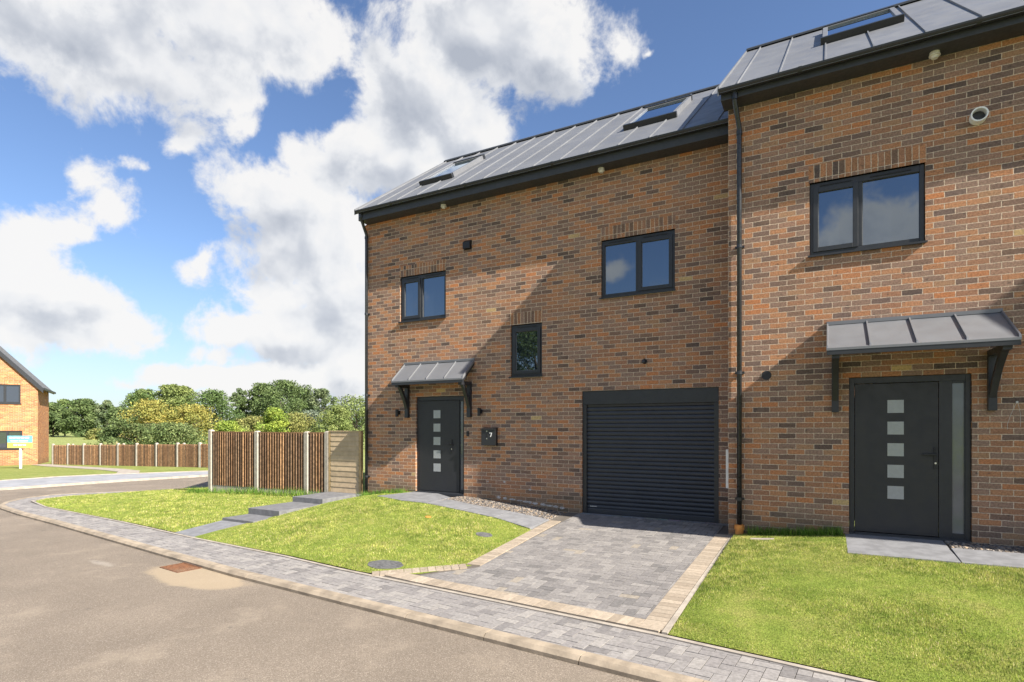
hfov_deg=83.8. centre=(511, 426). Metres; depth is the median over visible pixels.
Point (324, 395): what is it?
tree
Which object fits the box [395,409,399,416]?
wall lamp
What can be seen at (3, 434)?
window
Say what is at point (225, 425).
shrub
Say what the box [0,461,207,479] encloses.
lawn
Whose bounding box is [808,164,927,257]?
window
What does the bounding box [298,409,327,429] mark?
shrub
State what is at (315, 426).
undergrowth
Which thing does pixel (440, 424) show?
door
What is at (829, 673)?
pavement edging
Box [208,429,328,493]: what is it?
garden fence
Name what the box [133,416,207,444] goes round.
shrub
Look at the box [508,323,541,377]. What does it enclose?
window
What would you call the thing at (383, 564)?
inspection cover
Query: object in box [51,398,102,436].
tree
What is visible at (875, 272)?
terraced house
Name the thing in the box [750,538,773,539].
inspection cover
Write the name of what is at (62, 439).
ground
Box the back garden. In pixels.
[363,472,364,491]
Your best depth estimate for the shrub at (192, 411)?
62.99 m
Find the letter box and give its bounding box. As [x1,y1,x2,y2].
[480,428,497,445]
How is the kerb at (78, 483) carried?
on the road
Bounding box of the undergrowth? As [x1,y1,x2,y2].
[207,417,364,444]
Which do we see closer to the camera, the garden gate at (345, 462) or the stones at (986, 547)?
the stones at (986, 547)
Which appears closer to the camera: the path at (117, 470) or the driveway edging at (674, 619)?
the driveway edging at (674, 619)
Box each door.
[415,396,463,496]
[583,387,718,522]
[849,374,971,542]
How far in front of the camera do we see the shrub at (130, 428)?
49.39 m
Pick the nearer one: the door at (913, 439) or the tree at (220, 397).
the door at (913, 439)
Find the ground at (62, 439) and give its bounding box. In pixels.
[49,427,880,681]
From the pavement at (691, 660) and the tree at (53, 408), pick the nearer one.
the pavement at (691, 660)
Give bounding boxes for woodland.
[69,411,364,432]
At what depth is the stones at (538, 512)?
10.78 m
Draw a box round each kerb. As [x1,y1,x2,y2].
[0,471,207,489]
[0,490,710,681]
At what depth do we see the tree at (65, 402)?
149.05 m
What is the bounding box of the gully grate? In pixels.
[159,562,200,572]
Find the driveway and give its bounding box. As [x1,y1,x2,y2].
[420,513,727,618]
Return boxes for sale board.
[7,436,31,468]
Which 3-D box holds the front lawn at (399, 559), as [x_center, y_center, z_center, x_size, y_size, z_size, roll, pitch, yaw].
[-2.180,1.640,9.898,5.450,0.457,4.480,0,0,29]
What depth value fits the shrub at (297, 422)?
54.30 m
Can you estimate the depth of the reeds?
35.97 m
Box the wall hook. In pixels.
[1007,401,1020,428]
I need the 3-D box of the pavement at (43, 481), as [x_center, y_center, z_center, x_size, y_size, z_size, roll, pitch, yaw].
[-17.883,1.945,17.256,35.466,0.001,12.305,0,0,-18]
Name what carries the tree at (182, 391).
on the ground at (62, 439)
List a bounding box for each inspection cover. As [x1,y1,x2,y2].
[368,560,403,568]
[476,532,492,536]
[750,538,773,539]
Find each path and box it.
[34,464,139,473]
[175,520,244,536]
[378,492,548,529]
[845,534,1023,567]
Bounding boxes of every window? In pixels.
[0,384,21,403]
[0,431,22,449]
[398,271,445,322]
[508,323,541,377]
[599,230,674,298]
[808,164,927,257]
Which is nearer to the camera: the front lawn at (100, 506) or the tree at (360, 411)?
the front lawn at (100, 506)
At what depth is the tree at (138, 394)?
108.27 m
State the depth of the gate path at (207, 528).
10.27 m
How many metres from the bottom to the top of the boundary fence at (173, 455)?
1.734 m
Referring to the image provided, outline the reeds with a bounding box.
[86,441,128,444]
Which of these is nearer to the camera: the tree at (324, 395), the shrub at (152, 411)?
the shrub at (152, 411)
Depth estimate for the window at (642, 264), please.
10.01 m
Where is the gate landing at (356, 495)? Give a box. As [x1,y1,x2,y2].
[323,492,363,496]
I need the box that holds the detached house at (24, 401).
[0,346,55,465]
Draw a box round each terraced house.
[354,84,727,523]
[717,0,1023,549]
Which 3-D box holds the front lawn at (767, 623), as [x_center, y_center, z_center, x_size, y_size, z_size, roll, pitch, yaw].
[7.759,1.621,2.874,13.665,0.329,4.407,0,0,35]
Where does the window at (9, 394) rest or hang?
in the detached house at (24, 401)
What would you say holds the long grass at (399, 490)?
on the front lawn at (399, 559)
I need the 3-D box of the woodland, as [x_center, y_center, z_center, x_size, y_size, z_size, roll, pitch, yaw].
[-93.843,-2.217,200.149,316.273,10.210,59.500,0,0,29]
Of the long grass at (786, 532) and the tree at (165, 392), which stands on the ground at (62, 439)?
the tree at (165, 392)
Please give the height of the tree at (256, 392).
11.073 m
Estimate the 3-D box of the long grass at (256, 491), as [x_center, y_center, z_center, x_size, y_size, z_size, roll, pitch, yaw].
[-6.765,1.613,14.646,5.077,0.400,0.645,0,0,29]
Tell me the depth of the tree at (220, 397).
79.56 m
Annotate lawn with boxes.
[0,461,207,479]
[43,489,292,531]
[195,492,530,573]
[669,534,1023,681]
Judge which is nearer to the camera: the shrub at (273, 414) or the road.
the road
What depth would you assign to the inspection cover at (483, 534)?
8.75 m
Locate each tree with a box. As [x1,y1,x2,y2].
[49,402,70,436]
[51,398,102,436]
[57,398,76,435]
[94,400,117,427]
[118,388,159,425]
[156,384,185,422]
[166,385,199,420]
[175,388,244,441]
[228,388,252,420]
[236,382,283,425]
[253,379,307,427]
[283,384,322,411]
[304,388,337,412]
[328,394,364,439]
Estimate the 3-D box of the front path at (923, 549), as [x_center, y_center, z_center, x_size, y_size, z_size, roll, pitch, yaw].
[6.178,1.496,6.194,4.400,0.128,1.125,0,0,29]
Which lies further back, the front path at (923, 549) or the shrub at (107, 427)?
the shrub at (107, 427)
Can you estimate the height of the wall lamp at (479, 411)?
0.160 m
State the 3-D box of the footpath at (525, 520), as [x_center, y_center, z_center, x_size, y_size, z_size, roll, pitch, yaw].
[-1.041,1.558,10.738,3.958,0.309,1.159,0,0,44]
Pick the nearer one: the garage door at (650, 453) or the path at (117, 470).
the garage door at (650, 453)
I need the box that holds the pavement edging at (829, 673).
[31,493,875,681]
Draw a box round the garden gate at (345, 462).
[329,431,362,493]
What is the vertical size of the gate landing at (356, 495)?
0.072 m
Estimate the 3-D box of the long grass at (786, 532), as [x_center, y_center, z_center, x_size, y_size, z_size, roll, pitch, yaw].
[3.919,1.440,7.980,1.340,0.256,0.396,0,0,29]
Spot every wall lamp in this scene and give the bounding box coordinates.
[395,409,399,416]
[477,408,481,415]
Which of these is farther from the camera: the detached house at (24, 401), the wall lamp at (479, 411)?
the detached house at (24, 401)
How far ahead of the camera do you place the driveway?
7.15 m
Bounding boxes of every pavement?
[0,471,207,487]
[5,491,854,681]
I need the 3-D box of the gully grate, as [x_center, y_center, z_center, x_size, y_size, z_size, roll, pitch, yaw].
[-4.478,1.918,7.725,0.520,0.036,0.330,0,0,36]
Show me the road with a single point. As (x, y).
(75, 606)
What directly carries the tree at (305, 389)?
on the ground at (62, 439)
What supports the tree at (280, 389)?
on the ground at (62, 439)
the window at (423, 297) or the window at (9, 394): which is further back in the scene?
the window at (9, 394)
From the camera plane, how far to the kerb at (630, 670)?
5.44 m
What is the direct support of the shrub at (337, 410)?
on the ground at (62, 439)
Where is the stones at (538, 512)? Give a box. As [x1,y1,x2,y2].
[441,496,564,519]
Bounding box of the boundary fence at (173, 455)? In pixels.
[52,442,207,466]
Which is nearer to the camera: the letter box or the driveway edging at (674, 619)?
the driveway edging at (674, 619)
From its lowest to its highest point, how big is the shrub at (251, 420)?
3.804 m
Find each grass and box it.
[185,485,319,496]
[357,488,407,496]
[746,524,846,535]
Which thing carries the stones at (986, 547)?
on the stone bed
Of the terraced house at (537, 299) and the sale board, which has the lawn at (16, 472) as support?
the sale board
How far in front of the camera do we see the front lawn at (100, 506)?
12.88 m
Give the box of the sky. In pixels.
[0,0,906,426]
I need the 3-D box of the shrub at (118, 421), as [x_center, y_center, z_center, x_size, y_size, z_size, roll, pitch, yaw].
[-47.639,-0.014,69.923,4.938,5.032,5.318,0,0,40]
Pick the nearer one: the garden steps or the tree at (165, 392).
the garden steps
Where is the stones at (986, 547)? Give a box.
[944,541,1023,552]
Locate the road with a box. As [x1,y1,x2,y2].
[0,477,641,681]
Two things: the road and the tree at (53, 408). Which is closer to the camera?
the road
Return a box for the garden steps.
[222,492,354,522]
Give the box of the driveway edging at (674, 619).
[662,535,732,635]
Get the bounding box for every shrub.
[83,428,101,439]
[97,406,141,444]
[97,425,122,441]
[110,423,160,444]
[116,398,183,444]
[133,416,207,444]
[169,403,222,443]
[207,419,250,443]
[233,415,267,431]
[253,407,290,431]
[283,411,319,431]
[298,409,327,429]
[310,404,364,437]
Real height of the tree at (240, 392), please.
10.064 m
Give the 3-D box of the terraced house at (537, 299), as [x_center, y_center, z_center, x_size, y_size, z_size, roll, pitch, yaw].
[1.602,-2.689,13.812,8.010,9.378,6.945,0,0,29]
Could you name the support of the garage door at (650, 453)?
in the terraced house at (537, 299)

